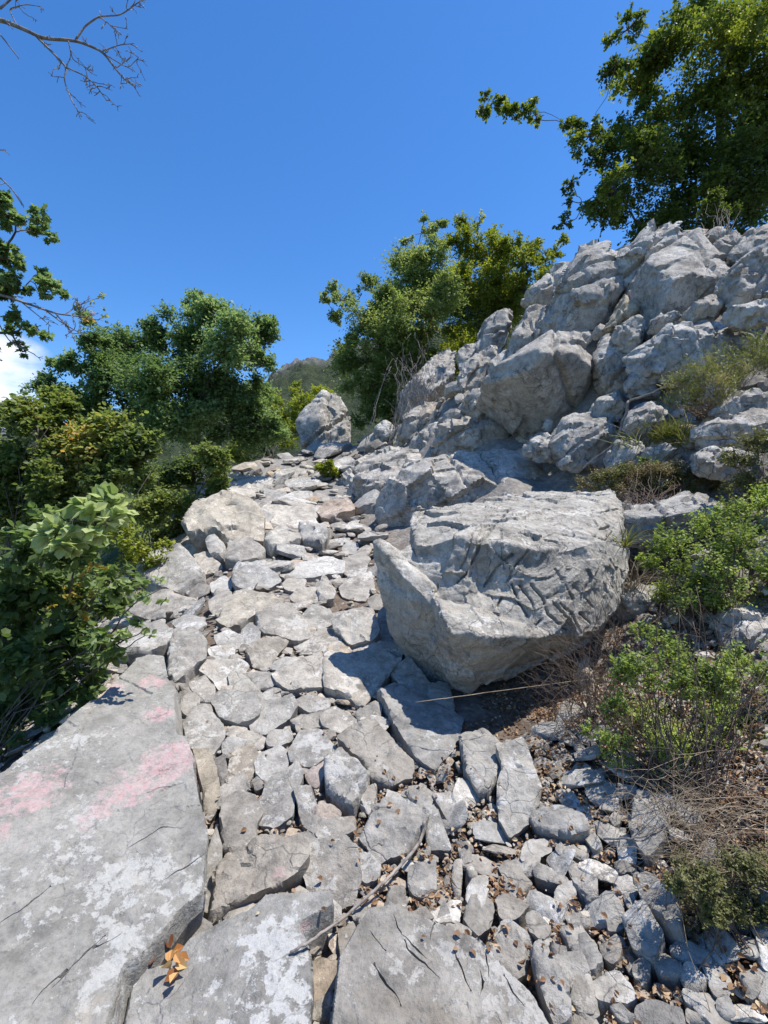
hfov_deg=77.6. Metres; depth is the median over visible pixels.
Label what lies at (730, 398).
boulder
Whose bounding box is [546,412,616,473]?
boulder
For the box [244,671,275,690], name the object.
stone
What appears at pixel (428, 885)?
stone
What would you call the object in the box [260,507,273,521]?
stone
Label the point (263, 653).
stone
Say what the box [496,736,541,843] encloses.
stone
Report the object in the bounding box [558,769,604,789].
stone
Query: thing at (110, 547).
undergrowth
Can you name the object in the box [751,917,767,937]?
stone
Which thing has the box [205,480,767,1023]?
leaf litter
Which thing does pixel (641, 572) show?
dead shrub
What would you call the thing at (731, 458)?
spiny bush
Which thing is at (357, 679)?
stone
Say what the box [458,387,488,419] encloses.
boulder
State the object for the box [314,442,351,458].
stone
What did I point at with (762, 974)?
stone
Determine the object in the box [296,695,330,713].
stone
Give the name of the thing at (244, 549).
stone
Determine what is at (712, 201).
broadleaf shrub
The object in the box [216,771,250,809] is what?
stone
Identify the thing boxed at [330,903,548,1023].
rock slab
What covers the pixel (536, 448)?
boulder
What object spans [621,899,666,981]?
stone
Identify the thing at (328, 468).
path plant
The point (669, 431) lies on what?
grass tuft
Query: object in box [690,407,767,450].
boulder
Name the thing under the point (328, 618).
stone
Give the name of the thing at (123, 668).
stone
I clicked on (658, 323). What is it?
boulder
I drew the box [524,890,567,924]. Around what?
stone
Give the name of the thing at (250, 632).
stone
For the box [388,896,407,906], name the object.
stone
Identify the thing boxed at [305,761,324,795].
stone
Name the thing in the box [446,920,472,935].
stone
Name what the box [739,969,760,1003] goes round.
stone
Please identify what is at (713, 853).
stone
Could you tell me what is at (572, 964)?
stone
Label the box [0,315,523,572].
hill
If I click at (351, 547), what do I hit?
stone
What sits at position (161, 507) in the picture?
smoke bush
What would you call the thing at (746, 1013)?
stone
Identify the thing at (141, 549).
smoke bush
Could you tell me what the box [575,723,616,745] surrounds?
stone
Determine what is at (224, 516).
stone
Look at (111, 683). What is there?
stone
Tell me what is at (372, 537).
stone
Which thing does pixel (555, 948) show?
stone
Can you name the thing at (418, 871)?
stone
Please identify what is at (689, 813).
stone
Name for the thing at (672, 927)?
stone
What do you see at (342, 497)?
stone
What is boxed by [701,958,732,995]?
stone
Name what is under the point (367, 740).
stone
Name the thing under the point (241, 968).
rock slab
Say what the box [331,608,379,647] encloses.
stone
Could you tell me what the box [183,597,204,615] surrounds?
stone
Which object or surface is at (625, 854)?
stone
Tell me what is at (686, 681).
herb bush
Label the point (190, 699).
stone
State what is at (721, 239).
boulder
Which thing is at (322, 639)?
stone
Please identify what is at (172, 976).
fallen leaf
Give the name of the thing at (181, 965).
fallen leaf
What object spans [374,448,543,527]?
boulder
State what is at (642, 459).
herb bush
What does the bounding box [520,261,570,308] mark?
boulder
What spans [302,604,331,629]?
stone
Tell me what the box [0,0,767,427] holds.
sky
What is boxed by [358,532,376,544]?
stone
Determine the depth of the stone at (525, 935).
1.36 m
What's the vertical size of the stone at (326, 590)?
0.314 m
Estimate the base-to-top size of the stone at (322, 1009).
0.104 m
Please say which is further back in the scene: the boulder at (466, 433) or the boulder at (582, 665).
the boulder at (466, 433)
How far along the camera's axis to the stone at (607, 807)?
1.74 m
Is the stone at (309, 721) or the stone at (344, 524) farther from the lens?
the stone at (344, 524)
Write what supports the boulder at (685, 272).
on the ground at (468, 706)
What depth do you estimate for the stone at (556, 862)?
1.57 m
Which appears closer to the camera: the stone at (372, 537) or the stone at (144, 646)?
the stone at (144, 646)
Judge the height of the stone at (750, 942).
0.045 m
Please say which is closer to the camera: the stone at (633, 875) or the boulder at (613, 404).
the stone at (633, 875)
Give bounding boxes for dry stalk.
[416,678,596,702]
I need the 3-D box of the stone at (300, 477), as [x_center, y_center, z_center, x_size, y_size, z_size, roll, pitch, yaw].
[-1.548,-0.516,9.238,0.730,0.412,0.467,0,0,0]
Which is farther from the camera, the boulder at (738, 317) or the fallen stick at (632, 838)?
the boulder at (738, 317)
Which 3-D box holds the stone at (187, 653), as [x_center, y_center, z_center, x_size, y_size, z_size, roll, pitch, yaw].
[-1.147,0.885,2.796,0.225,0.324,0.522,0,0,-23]
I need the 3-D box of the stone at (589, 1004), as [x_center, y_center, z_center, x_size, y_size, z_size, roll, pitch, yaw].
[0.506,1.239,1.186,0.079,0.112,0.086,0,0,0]
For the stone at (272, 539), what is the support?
on the ground at (468, 706)
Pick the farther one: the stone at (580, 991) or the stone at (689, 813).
the stone at (689, 813)
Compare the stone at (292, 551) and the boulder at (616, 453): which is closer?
the boulder at (616, 453)
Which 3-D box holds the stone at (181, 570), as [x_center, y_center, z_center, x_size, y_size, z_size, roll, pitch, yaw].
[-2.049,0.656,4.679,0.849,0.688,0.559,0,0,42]
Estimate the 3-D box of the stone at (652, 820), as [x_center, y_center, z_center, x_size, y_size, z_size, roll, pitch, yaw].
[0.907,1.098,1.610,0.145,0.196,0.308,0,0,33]
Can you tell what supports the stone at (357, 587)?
on the ground at (468, 706)
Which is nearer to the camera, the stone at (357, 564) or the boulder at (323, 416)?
the stone at (357, 564)
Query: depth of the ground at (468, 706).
2.83 m
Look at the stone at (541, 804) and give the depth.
1.81 m
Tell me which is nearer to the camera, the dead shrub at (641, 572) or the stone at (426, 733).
the stone at (426, 733)
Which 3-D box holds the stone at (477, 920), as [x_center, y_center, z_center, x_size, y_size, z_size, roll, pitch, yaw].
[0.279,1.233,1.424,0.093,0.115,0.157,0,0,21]
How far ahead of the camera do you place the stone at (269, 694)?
2.49 m
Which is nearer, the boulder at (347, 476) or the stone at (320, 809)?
the stone at (320, 809)
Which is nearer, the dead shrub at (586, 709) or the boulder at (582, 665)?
the dead shrub at (586, 709)
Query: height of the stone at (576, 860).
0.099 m
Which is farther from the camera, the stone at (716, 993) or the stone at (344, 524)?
the stone at (344, 524)
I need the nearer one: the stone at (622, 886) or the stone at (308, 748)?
the stone at (622, 886)
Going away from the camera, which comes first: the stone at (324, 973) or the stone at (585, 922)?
the stone at (324, 973)
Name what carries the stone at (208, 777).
on the ground at (468, 706)
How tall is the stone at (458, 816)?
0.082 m
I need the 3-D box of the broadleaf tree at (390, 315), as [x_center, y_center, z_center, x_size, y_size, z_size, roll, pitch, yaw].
[0.294,-5.054,13.037,3.998,6.570,3.449,0,0,-31]
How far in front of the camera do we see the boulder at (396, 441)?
9.73 m
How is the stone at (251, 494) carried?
on the ground at (468, 706)
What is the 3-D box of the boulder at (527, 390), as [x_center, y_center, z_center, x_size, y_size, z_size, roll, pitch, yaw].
[2.055,-1.542,6.666,1.518,1.605,1.714,0,0,0]
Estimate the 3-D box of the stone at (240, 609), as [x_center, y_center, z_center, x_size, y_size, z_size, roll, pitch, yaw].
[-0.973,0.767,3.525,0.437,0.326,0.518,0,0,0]
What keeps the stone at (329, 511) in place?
on the ground at (468, 706)
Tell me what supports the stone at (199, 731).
on the ground at (468, 706)
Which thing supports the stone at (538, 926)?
on the ground at (468, 706)
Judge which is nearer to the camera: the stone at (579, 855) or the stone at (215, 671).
the stone at (579, 855)
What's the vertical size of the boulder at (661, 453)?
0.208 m
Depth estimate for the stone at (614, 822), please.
1.69 m
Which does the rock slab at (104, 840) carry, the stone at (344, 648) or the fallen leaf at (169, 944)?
the fallen leaf at (169, 944)
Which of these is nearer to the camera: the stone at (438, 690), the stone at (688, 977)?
the stone at (688, 977)
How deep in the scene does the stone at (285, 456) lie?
11.96 m
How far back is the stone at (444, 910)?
1.42 m
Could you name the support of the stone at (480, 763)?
on the ground at (468, 706)
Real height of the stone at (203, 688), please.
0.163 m
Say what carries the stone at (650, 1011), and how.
on the ground at (468, 706)
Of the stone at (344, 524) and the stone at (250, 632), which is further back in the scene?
the stone at (344, 524)
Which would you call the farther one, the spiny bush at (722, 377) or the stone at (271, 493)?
the stone at (271, 493)
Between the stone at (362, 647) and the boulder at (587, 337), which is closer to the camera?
the stone at (362, 647)
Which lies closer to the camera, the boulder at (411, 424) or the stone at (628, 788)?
the stone at (628, 788)
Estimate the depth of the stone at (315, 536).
5.41 m
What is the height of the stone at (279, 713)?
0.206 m
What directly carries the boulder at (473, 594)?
on the ground at (468, 706)
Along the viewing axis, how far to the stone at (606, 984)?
1.18 m
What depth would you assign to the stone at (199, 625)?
3.20 m
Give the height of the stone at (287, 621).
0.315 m
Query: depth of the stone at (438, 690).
2.54 m
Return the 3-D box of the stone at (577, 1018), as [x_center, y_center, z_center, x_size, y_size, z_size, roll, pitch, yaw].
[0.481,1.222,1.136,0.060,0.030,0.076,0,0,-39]
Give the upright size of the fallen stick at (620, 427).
0.668 m
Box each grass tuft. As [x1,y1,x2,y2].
[596,410,698,450]
[607,518,649,547]
[609,552,673,597]
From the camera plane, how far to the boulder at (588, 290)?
6.69 m
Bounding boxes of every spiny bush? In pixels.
[657,312,767,420]
[711,425,767,521]
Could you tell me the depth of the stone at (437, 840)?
1.72 m
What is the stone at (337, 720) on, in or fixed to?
on the ground at (468, 706)
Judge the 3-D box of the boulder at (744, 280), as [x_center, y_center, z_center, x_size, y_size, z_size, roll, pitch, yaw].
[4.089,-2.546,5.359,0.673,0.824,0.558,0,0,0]
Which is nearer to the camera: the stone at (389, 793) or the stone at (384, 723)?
the stone at (389, 793)
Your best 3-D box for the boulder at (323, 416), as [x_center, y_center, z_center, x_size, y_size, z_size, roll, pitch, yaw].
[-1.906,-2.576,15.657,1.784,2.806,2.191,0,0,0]
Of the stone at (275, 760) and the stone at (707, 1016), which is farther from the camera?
the stone at (275, 760)
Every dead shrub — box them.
[364,335,454,454]
[507,556,686,776]
[585,544,767,865]
[624,468,673,584]
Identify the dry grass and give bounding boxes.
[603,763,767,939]
[655,409,762,494]
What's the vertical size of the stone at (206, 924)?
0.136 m
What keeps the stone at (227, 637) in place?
on the ground at (468, 706)
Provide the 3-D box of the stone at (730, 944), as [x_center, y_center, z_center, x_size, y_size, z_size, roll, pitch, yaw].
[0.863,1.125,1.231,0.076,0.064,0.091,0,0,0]
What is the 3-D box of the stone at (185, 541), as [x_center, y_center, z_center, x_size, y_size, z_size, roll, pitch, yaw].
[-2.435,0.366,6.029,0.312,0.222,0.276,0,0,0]
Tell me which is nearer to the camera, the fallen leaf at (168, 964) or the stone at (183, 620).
the fallen leaf at (168, 964)
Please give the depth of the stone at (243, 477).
9.83 m
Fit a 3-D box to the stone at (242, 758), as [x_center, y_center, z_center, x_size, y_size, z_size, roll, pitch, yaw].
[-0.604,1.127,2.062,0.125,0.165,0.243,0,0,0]
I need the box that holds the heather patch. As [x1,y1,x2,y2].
[571,456,723,506]
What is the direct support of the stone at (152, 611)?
on the ground at (468, 706)
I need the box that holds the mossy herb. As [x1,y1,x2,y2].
[659,839,767,972]
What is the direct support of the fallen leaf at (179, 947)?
on the rock slab at (104, 840)
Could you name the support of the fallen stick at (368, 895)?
on the stone at (358, 913)
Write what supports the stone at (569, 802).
on the ground at (468, 706)
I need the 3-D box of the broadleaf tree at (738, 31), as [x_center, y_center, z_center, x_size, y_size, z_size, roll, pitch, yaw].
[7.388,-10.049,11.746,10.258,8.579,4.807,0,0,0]
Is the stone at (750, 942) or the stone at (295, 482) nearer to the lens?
the stone at (750, 942)
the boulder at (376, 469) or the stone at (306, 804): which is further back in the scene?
the boulder at (376, 469)
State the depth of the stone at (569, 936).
1.33 m
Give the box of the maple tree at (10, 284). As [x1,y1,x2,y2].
[0,0,146,361]
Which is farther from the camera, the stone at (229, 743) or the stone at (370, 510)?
the stone at (370, 510)
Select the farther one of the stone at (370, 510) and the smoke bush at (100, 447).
the stone at (370, 510)
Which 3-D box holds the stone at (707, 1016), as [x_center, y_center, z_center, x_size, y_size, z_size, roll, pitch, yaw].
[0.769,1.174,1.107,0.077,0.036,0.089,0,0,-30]
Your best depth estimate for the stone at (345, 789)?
1.90 m
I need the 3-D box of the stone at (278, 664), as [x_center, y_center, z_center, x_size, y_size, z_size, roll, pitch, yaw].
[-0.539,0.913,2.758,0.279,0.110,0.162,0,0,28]
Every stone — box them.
[4,743,31,756]
[5,725,42,749]
[38,730,55,741]
[48,700,76,717]
[58,708,79,723]
[93,678,117,699]
[102,615,124,634]
[111,659,127,675]
[112,614,139,630]
[112,620,173,666]
[126,589,196,621]
[137,543,205,596]
[167,626,207,682]
[172,615,205,631]
[173,621,206,631]
[180,536,191,546]
[180,691,200,717]
[181,490,265,552]
[182,918,212,948]
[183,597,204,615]
[183,703,224,755]
[184,544,197,557]
[189,675,215,703]
[193,748,219,824]
[194,551,222,573]
[199,658,248,690]
[203,826,222,919]
[205,533,225,562]
[208,591,231,618]
[208,645,235,658]
[208,831,309,925]
[210,575,232,595]
[210,689,261,729]
[214,630,243,652]
[214,754,226,785]
[215,589,283,632]
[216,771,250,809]
[219,790,262,855]
[222,736,246,755]
[223,902,255,919]
[224,536,265,569]
[225,744,257,788]
[227,486,255,500]
[228,671,260,691]
[229,471,241,479]
[229,481,257,487]
[231,560,281,591]
[233,476,272,490]
[236,475,253,480]
[236,730,265,751]
[240,582,257,589]
[241,622,261,645]
[242,462,266,473]
[244,486,258,492]
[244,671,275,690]
[245,636,288,671]
[249,693,297,736]
[252,776,264,795]
[254,745,289,779]
[255,602,310,648]
[259,759,303,833]
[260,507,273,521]
[262,500,320,527]
[262,688,280,700]
[264,489,286,498]
[264,530,301,556]
[265,560,294,571]
[266,729,292,749]
[270,656,298,671]
[271,651,323,696]
[272,469,294,484]
[272,499,292,505]
[272,524,290,530]
[276,496,316,504]
[276,544,306,558]
[277,453,293,458]
[277,491,312,499]
[279,556,344,581]
[282,578,306,593]
[285,475,321,485]
[286,467,313,475]
[286,478,321,488]
[287,728,335,768]
[290,587,318,610]
[290,706,336,731]
[293,785,356,840]
[294,628,341,656]
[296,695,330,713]
[298,521,329,551]
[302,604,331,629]
[303,834,361,912]
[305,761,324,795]
[307,829,316,842]
[312,801,341,819]
[312,991,333,1023]
[313,957,336,1001]
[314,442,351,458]
[314,462,341,478]
[316,498,354,522]
[317,495,329,502]
[317,573,335,607]
[319,706,356,737]
[322,608,363,622]
[322,640,403,709]
[324,747,369,818]
[328,640,351,652]
[329,538,349,547]
[331,522,346,530]
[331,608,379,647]
[332,495,352,502]
[333,900,341,926]
[334,456,355,465]
[337,716,414,792]
[338,921,355,956]
[339,465,351,471]
[339,571,374,602]
[342,541,358,554]
[342,552,370,577]
[345,521,371,534]
[350,641,374,651]
[352,898,368,926]
[354,489,379,514]
[355,700,381,720]
[357,433,373,451]
[357,534,389,541]
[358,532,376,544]
[359,783,377,814]
[359,797,428,865]
[360,501,375,514]
[360,851,380,894]
[368,593,382,611]
[370,715,390,729]
[376,683,463,773]
[378,606,393,641]
[384,885,406,907]
[385,790,404,798]
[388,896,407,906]
[390,656,429,695]
[399,785,433,803]
[404,791,451,860]
[408,858,436,905]
[408,862,428,909]
[411,906,433,921]
[427,681,454,709]
[430,900,461,924]
[432,791,454,819]
[438,900,449,925]
[441,800,467,834]
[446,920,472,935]
[451,778,479,808]
[451,859,462,899]
[458,728,499,805]
[458,847,472,879]
[462,854,500,877]
[462,894,494,944]
[465,866,477,888]
[465,875,488,907]
[473,820,508,844]
[482,844,515,853]
[490,922,528,985]
[495,892,529,928]
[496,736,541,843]
[497,918,532,957]
[499,859,531,897]
[511,855,540,877]
[520,839,551,861]
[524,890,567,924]
[525,910,551,943]
[529,804,589,845]
[529,939,571,1023]
[531,722,565,740]
[533,862,568,893]
[533,937,552,951]
[538,801,545,807]
[546,848,575,875]
[549,942,566,955]
[553,950,590,990]
[554,880,576,905]
[555,701,585,722]
[555,842,564,854]
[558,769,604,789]
[559,924,597,951]
[561,922,603,977]
[563,797,579,809]
[565,912,594,939]
[567,860,598,908]
[568,844,587,860]
[568,845,588,862]
[568,863,598,896]
[570,911,584,925]
[570,975,599,1023]
[571,974,600,1023]
[572,1011,598,1023]
[573,745,601,760]
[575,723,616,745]
[578,859,619,884]
[582,890,623,929]
[584,829,604,862]
[585,779,623,805]
[592,970,636,1023]
[596,822,629,846]
[599,761,638,782]
[599,801,622,812]
[599,934,625,975]
[605,911,624,937]
[608,749,642,770]
[610,811,621,827]
[610,1002,635,1023]
[613,783,637,799]
[613,874,637,898]
[614,860,635,875]
[617,835,636,864]
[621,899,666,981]
[623,892,634,910]
[628,789,673,873]
[631,872,639,897]
[632,956,651,1002]
[634,999,685,1023]
[636,871,685,948]
[654,953,682,998]
[657,793,679,816]
[669,827,694,843]
[669,940,711,972]
[673,801,703,833]
[679,961,709,993]
[682,988,706,1010]
[685,1008,705,1023]
[693,992,738,1023]
[698,928,739,966]
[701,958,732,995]
[702,838,720,869]
[704,920,735,933]
[709,985,725,998]
[716,995,735,1021]
[731,1004,767,1022]
[732,934,767,960]
[735,919,753,935]
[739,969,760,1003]
[744,882,767,917]
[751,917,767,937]
[755,935,767,971]
[755,967,767,1006]
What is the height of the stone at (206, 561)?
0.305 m
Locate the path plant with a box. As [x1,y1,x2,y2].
[314,459,339,478]
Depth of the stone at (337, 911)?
1.43 m
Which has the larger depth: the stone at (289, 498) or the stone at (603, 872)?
the stone at (289, 498)
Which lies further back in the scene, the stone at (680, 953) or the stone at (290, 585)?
the stone at (290, 585)
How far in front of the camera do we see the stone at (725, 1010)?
1.11 m
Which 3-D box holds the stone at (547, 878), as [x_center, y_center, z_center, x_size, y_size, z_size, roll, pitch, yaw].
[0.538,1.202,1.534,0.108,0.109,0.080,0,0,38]
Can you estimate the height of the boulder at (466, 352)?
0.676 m
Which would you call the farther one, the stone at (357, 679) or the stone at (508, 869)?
the stone at (357, 679)
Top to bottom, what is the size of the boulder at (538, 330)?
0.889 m
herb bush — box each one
[577,618,767,828]
[634,479,767,634]
[637,455,660,499]
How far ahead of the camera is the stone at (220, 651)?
2.88 m
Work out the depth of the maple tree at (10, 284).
3.48 m
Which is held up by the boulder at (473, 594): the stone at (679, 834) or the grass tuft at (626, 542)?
the grass tuft at (626, 542)
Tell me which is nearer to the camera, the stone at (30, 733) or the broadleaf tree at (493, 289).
the stone at (30, 733)
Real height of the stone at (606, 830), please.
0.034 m
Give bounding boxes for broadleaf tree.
[16,288,292,494]
[318,210,471,430]
[406,209,569,381]
[475,0,767,245]
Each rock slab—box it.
[0,655,208,1023]
[124,890,333,1023]
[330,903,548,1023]
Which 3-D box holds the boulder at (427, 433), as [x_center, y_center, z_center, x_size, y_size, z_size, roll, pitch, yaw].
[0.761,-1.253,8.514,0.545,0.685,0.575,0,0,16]
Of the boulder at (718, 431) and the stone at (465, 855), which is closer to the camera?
the stone at (465, 855)
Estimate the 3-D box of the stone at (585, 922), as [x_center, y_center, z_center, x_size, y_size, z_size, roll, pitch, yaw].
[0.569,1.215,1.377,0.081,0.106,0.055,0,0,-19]
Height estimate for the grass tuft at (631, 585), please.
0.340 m
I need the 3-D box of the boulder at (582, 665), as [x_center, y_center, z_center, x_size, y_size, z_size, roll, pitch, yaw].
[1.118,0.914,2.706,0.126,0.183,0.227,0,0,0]
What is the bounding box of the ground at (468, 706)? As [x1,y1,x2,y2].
[0,310,767,1023]
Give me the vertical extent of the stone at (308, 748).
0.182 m
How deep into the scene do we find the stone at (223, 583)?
4.27 m
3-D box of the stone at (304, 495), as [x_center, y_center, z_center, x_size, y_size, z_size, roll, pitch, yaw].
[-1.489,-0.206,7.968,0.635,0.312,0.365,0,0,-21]
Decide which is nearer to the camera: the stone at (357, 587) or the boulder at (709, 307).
the stone at (357, 587)
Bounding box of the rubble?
[0,229,767,1023]
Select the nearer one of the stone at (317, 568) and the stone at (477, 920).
the stone at (477, 920)
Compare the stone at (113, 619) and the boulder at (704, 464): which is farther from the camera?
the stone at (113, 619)
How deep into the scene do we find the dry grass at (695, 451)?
4.19 m
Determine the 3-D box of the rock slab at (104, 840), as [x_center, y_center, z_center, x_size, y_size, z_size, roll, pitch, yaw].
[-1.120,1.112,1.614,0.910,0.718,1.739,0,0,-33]
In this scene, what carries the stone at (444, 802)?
on the ground at (468, 706)
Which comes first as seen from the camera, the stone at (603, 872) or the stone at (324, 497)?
the stone at (603, 872)
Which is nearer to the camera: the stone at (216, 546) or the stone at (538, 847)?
the stone at (538, 847)
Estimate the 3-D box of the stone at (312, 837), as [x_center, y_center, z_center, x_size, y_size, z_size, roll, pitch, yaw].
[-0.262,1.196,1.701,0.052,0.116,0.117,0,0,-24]
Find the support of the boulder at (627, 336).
on the boulder at (609, 375)
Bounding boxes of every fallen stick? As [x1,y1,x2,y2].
[290,820,425,953]
[582,400,629,469]
[603,810,669,839]
[629,377,681,401]
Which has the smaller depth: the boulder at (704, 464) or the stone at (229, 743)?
the stone at (229, 743)
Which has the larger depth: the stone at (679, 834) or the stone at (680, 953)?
the stone at (679, 834)
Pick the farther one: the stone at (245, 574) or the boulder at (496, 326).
the boulder at (496, 326)
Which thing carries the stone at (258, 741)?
on the ground at (468, 706)
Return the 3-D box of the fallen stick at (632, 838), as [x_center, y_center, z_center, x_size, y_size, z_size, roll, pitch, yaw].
[0.848,1.049,1.574,0.225,0.106,0.071,0,0,0]
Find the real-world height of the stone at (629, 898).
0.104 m
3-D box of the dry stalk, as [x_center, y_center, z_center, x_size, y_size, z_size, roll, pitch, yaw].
[0.588,0.823,2.185,0.906,0.046,0.054,0,0,-11]
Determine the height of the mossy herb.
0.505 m
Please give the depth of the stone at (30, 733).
2.36 m
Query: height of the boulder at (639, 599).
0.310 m
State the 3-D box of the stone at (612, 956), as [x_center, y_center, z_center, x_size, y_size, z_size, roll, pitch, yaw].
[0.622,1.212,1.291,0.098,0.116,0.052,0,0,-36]
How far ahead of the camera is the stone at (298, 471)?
10.39 m
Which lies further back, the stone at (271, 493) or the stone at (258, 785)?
the stone at (271, 493)
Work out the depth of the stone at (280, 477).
9.67 m
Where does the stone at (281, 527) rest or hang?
on the ground at (468, 706)
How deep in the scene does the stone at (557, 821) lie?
1.69 m
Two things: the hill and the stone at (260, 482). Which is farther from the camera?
the hill
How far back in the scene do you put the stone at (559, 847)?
1.61 m
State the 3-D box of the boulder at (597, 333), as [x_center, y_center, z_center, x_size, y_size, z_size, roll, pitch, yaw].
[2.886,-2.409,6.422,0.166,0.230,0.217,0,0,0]
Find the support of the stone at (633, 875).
on the ground at (468, 706)
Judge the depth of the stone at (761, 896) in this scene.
1.29 m
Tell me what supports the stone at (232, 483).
on the ground at (468, 706)
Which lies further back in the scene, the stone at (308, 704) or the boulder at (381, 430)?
the boulder at (381, 430)
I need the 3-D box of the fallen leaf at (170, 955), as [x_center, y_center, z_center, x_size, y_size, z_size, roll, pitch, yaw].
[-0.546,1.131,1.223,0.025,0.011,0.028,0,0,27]
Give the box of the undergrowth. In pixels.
[38,488,184,648]
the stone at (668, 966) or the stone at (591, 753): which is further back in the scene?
the stone at (591, 753)
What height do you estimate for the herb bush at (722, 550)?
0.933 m
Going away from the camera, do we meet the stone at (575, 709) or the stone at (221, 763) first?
the stone at (221, 763)
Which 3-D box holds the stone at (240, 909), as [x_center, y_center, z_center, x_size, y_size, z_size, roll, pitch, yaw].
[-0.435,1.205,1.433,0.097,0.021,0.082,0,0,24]
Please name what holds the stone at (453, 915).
on the ground at (468, 706)
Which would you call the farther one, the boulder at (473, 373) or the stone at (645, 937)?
the boulder at (473, 373)
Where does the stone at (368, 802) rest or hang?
on the ground at (468, 706)
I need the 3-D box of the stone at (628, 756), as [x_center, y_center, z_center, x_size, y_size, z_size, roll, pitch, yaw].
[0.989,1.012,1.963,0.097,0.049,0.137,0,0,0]
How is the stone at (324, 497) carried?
on the ground at (468, 706)
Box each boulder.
[295,389,350,448]
[336,450,375,486]
[346,440,430,502]
[372,489,629,693]
[373,420,396,442]
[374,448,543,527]
[393,432,403,446]
[398,348,456,421]
[398,402,437,443]
[409,422,438,448]
[431,416,510,456]
[456,343,475,370]
[456,345,497,395]
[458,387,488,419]
[474,308,512,353]
[476,330,593,443]
[488,349,507,374]
[505,303,542,358]
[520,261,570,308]
[520,432,556,463]
[534,302,549,339]
[537,239,624,333]
[541,418,552,432]
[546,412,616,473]
[573,657,594,690]
[581,330,592,343]
[589,389,626,421]
[591,324,605,340]
[591,333,628,395]
[603,294,640,334]
[603,439,644,469]
[611,314,647,353]
[611,581,662,620]
[614,218,685,293]
[620,227,730,340]
[622,319,755,387]
[622,401,667,436]
[622,491,730,552]
[623,370,660,398]
[641,442,679,463]
[647,308,682,335]
[681,294,724,322]
[689,446,758,480]
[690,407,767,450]
[705,226,740,256]
[707,388,767,418]
[708,604,767,654]
[710,390,744,418]
[713,246,767,314]
[720,298,767,332]
[726,223,767,266]
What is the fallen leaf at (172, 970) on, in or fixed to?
on the rock slab at (241, 968)
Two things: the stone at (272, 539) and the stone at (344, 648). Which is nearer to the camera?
the stone at (344, 648)
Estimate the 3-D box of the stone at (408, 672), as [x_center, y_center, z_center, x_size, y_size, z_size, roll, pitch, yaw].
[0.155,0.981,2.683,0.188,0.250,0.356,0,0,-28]
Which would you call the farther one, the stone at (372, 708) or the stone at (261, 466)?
the stone at (261, 466)
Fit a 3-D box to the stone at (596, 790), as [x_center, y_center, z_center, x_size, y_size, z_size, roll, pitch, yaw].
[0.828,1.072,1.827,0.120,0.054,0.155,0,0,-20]
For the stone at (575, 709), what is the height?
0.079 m
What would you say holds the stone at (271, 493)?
on the ground at (468, 706)
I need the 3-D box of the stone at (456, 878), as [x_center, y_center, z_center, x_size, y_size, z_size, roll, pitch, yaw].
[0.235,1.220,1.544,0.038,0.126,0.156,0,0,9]
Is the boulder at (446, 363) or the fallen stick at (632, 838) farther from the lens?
the boulder at (446, 363)
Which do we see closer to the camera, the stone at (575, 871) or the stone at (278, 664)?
the stone at (575, 871)
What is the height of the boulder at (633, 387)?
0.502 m
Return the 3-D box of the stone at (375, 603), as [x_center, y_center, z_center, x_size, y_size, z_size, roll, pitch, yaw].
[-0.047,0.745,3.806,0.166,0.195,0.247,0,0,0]
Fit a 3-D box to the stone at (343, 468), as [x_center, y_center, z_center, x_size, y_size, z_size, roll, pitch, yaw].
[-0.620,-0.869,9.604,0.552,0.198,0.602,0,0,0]
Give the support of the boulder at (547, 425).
on the boulder at (536, 448)
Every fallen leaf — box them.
[159,960,171,968]
[164,967,179,981]
[165,934,173,947]
[165,950,174,960]
[169,971,179,982]
[173,952,180,962]
[174,943,182,954]
[175,958,186,969]
[180,951,188,960]
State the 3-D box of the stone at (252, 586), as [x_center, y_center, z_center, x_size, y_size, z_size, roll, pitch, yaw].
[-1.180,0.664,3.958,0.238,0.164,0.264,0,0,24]
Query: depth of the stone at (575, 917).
1.38 m
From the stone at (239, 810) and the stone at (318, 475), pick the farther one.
the stone at (318, 475)
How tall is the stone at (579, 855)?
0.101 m
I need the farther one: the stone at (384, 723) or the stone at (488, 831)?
the stone at (384, 723)
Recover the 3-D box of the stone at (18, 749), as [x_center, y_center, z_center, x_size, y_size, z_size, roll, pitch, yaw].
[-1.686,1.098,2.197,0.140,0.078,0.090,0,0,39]
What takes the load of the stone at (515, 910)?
on the ground at (468, 706)
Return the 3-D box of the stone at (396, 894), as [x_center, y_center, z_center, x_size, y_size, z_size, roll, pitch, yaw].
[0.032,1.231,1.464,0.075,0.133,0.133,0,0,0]
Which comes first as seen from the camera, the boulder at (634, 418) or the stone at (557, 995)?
the stone at (557, 995)
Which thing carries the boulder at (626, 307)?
on the ground at (468, 706)
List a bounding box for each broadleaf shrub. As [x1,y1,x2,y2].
[222,402,298,464]
[265,379,335,452]
[695,184,742,233]
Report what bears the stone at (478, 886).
on the ground at (468, 706)
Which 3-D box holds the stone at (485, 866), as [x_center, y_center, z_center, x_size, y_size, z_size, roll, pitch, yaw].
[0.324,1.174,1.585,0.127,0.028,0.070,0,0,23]
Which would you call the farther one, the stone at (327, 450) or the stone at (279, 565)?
the stone at (327, 450)
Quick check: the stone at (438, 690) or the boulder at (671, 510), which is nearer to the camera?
the stone at (438, 690)
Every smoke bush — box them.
[0,383,164,711]
[0,481,168,762]
[102,521,175,577]
[122,437,234,566]
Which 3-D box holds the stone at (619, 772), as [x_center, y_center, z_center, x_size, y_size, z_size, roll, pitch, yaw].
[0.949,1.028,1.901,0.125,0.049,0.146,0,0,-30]
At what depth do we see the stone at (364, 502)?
6.99 m
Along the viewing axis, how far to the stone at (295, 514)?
6.66 m
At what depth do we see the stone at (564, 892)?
1.47 m

